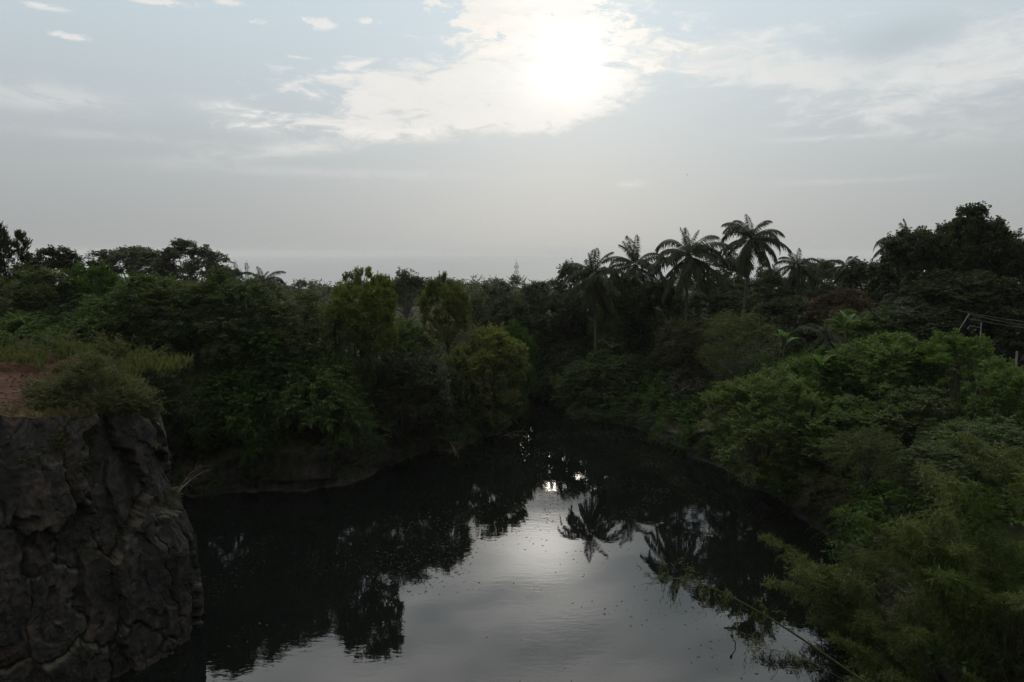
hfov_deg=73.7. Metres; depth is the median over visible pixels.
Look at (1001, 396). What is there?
leafy bush
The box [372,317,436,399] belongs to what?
leafy tree
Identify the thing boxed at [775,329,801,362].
banana plant
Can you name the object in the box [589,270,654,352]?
leafy tree
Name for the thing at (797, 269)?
coconut palm
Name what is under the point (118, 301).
feathery tree
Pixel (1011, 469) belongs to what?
bamboo clump
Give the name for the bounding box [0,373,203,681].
cliff
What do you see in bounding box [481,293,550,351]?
leafy tree
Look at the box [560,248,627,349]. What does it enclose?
coconut palm
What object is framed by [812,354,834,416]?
banana plant
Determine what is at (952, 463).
leafy bush
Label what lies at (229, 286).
feathery tree
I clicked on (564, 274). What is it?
sparse tree
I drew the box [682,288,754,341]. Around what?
leafy tree
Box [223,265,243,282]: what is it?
sparse tree
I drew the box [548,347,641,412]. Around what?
feathery tree
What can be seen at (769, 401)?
leafy bush
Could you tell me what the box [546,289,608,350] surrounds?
leafy tree
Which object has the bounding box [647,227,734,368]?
coconut palm
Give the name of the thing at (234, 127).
sky
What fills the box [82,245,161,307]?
spreading tree
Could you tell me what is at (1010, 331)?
leafy tree
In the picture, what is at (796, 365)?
leafy bush
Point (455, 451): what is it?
dead branch
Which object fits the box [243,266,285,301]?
coconut palm
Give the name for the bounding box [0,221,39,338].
slim tree
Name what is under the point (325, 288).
woodland
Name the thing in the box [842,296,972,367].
feathery tree
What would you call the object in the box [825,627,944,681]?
bamboo clump
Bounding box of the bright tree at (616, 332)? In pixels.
[586,300,640,355]
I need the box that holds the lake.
[108,397,916,681]
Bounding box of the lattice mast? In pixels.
[514,260,518,286]
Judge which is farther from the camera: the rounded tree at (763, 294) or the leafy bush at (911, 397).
the rounded tree at (763, 294)
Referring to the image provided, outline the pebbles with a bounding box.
[1,371,62,403]
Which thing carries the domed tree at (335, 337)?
on the ground at (1014, 533)
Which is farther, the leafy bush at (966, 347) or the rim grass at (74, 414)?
the leafy bush at (966, 347)
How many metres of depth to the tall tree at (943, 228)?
66.28 m
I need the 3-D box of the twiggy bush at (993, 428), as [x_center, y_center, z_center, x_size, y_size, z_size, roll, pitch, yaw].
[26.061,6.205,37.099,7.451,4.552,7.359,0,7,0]
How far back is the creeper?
58.89 m
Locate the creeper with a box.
[169,371,856,560]
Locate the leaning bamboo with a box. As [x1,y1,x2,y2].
[636,554,865,681]
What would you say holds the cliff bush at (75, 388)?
on the cliff top at (6, 374)
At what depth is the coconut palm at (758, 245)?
77.27 m
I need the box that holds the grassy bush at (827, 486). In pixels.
[790,469,861,519]
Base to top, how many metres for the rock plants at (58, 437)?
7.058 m
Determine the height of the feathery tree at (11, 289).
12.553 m
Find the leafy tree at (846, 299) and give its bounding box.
[801,286,875,339]
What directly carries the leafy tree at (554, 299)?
on the ground at (1014, 533)
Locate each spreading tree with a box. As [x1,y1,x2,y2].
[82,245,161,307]
[144,237,234,283]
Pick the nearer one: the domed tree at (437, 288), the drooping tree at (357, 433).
the drooping tree at (357, 433)
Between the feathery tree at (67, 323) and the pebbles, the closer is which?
the pebbles
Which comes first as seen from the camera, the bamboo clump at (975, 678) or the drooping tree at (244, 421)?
the bamboo clump at (975, 678)
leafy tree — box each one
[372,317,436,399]
[409,359,479,430]
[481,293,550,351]
[520,291,581,345]
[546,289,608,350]
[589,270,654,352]
[613,277,693,352]
[634,308,715,369]
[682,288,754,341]
[745,295,832,351]
[801,286,875,339]
[896,268,1023,372]
[973,307,1023,367]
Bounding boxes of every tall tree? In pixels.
[863,225,957,307]
[901,220,982,317]
[927,201,1020,359]
[970,226,1023,339]
[975,236,1023,354]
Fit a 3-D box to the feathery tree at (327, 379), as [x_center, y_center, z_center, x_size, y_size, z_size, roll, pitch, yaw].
[-15.722,4.877,53.861,10.594,10.014,10.921,0,7,0]
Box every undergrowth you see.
[139,326,630,484]
[535,336,1023,681]
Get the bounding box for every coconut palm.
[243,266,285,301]
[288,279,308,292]
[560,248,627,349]
[602,235,663,295]
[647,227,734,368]
[719,214,792,325]
[774,248,819,341]
[794,313,847,400]
[824,256,861,288]
[873,218,926,294]
[877,276,923,312]
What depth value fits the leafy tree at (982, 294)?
56.53 m
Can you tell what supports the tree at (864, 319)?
on the ground at (1014, 533)
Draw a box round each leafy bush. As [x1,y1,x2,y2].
[693,363,833,493]
[776,344,872,424]
[777,392,902,476]
[815,331,954,405]
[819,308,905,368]
[860,385,984,463]
[884,443,990,518]
[895,327,1011,417]
[960,354,1023,435]
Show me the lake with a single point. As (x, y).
(336, 628)
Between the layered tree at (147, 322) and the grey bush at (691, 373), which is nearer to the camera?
the layered tree at (147, 322)
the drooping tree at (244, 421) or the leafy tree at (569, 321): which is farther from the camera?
the leafy tree at (569, 321)
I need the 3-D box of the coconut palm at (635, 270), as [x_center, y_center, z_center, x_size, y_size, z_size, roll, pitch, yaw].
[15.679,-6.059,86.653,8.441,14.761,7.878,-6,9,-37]
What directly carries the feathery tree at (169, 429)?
on the ground at (1014, 533)
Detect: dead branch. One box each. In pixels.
[177,461,209,493]
[313,287,331,309]
[449,442,462,457]
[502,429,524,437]
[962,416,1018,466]
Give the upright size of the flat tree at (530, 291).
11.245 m
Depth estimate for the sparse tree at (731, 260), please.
89.72 m
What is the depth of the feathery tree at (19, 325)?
50.72 m
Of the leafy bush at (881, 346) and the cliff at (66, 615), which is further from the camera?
the leafy bush at (881, 346)
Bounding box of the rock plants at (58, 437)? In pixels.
[19,417,184,577]
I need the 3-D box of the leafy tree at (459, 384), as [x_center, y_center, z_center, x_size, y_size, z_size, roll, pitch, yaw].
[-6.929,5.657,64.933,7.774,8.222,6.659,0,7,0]
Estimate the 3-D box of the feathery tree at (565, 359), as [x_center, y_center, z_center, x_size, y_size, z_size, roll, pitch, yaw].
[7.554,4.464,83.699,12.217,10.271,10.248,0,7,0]
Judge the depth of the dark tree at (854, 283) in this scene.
79.50 m
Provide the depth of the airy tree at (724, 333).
60.69 m
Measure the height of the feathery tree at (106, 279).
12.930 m
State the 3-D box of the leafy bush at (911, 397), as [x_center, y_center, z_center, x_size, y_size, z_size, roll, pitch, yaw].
[26.071,5.596,43.875,8.425,5.584,7.499,0,7,0]
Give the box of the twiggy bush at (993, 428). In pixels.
[910,414,1023,500]
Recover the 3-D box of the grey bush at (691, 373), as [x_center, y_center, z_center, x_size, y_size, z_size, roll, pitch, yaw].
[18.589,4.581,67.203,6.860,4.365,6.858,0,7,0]
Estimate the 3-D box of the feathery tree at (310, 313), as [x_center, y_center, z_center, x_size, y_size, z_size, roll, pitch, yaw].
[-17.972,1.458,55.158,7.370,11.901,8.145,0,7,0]
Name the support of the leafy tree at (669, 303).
on the ground at (1014, 533)
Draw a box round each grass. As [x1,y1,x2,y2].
[0,339,194,412]
[0,403,142,426]
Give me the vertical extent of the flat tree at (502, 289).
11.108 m
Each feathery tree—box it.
[0,260,90,350]
[0,310,76,353]
[25,294,187,399]
[52,260,129,352]
[73,269,230,399]
[127,371,192,471]
[167,265,284,436]
[201,304,322,423]
[239,342,375,463]
[243,285,328,429]
[528,336,610,405]
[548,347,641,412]
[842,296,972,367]
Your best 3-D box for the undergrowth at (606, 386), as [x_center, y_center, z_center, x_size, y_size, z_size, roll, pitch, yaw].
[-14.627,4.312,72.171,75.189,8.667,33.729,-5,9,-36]
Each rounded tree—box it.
[381,266,430,318]
[728,264,805,315]
[786,257,841,311]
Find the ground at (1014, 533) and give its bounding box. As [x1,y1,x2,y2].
[122,287,1023,681]
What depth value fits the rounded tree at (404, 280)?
91.14 m
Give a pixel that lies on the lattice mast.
(516, 267)
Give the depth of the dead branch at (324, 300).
55.92 m
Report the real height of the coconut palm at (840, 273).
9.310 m
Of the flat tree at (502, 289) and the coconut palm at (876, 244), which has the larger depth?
the flat tree at (502, 289)
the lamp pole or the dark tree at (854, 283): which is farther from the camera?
the dark tree at (854, 283)
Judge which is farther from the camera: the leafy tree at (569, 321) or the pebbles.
the leafy tree at (569, 321)
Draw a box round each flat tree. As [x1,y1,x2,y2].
[467,279,522,330]
[518,281,550,315]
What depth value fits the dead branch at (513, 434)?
66.91 m
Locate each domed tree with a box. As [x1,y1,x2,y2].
[318,302,379,403]
[323,265,399,422]
[415,270,473,355]
[443,321,532,427]
[501,319,539,394]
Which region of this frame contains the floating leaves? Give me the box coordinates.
[133,411,859,681]
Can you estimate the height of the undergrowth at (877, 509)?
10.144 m
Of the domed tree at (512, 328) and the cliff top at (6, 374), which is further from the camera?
the domed tree at (512, 328)
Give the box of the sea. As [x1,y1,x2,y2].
[3,256,1015,291]
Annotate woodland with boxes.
[0,274,1022,374]
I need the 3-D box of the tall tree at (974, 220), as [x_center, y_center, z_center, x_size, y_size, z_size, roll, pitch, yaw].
[42.695,-5.462,63.801,7.937,14.928,7.391,-5,9,-36]
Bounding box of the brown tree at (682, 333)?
[650,316,716,387]
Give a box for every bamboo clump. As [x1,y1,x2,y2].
[756,531,935,681]
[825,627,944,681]
[831,458,1023,681]
[910,666,984,681]
[933,428,1023,538]
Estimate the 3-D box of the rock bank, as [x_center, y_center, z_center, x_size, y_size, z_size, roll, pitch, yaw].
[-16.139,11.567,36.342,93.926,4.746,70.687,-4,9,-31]
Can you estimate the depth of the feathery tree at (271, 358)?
51.27 m
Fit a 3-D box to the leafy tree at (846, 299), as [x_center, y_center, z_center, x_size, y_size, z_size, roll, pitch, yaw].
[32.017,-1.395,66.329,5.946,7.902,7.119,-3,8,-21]
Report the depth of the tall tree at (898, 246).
64.81 m
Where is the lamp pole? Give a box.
[967,323,981,392]
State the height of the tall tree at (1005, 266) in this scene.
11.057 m
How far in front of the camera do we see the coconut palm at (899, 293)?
61.77 m
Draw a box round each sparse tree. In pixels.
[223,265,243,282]
[551,258,595,299]
[690,251,751,337]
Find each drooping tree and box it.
[179,358,296,475]
[294,396,393,466]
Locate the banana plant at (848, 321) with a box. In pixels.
[827,310,859,386]
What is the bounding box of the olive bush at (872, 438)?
[816,423,920,520]
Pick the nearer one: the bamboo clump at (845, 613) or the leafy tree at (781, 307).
the bamboo clump at (845, 613)
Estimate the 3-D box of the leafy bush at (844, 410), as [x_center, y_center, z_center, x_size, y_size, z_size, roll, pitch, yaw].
[22.128,6.585,46.353,7.979,6.075,8.615,4,8,26]
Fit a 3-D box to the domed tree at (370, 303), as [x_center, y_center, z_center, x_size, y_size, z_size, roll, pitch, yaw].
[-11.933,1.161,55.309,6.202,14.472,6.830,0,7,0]
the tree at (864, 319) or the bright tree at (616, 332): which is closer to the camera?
the tree at (864, 319)
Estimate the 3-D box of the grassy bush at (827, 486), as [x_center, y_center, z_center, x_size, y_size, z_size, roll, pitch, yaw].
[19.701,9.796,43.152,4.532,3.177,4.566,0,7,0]
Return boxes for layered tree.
[113,277,256,452]
[339,346,456,442]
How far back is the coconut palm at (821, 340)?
53.36 m
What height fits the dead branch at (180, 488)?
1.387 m
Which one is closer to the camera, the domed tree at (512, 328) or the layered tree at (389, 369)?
the layered tree at (389, 369)
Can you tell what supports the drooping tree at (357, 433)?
on the ground at (1014, 533)
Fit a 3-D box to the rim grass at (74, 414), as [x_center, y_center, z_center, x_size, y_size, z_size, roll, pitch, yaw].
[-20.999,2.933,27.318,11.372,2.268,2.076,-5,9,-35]
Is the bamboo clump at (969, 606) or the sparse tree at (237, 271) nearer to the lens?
the bamboo clump at (969, 606)
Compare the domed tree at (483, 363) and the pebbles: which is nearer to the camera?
the pebbles
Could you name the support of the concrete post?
on the ground at (1014, 533)
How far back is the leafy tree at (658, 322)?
76.10 m
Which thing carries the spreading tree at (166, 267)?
on the ground at (1014, 533)
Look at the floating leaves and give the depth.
45.34 m
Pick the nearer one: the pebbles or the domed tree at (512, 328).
the pebbles
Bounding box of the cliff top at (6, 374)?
[0,353,156,422]
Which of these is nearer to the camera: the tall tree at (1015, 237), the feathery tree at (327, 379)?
the feathery tree at (327, 379)
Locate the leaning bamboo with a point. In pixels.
(725, 594)
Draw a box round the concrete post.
[1012,351,1017,413]
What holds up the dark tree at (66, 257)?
on the ground at (1014, 533)
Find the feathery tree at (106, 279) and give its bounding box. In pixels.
[52,260,129,352]
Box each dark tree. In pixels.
[9,244,94,311]
[839,259,898,318]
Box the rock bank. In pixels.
[168,371,973,681]
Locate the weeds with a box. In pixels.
[0,326,167,364]
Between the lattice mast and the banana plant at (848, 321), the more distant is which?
the lattice mast
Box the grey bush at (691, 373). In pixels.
[662,365,729,405]
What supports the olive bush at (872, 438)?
on the ground at (1014, 533)
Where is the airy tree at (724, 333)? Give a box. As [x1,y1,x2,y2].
[693,308,786,380]
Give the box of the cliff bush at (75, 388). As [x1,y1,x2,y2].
[10,347,172,429]
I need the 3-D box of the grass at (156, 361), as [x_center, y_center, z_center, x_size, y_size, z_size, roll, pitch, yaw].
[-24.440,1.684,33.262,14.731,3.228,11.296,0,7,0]
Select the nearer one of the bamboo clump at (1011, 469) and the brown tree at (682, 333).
the bamboo clump at (1011, 469)
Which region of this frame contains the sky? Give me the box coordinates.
[0,0,1023,255]
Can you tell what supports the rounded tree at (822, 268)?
on the ground at (1014, 533)
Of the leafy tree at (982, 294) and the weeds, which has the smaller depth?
the weeds

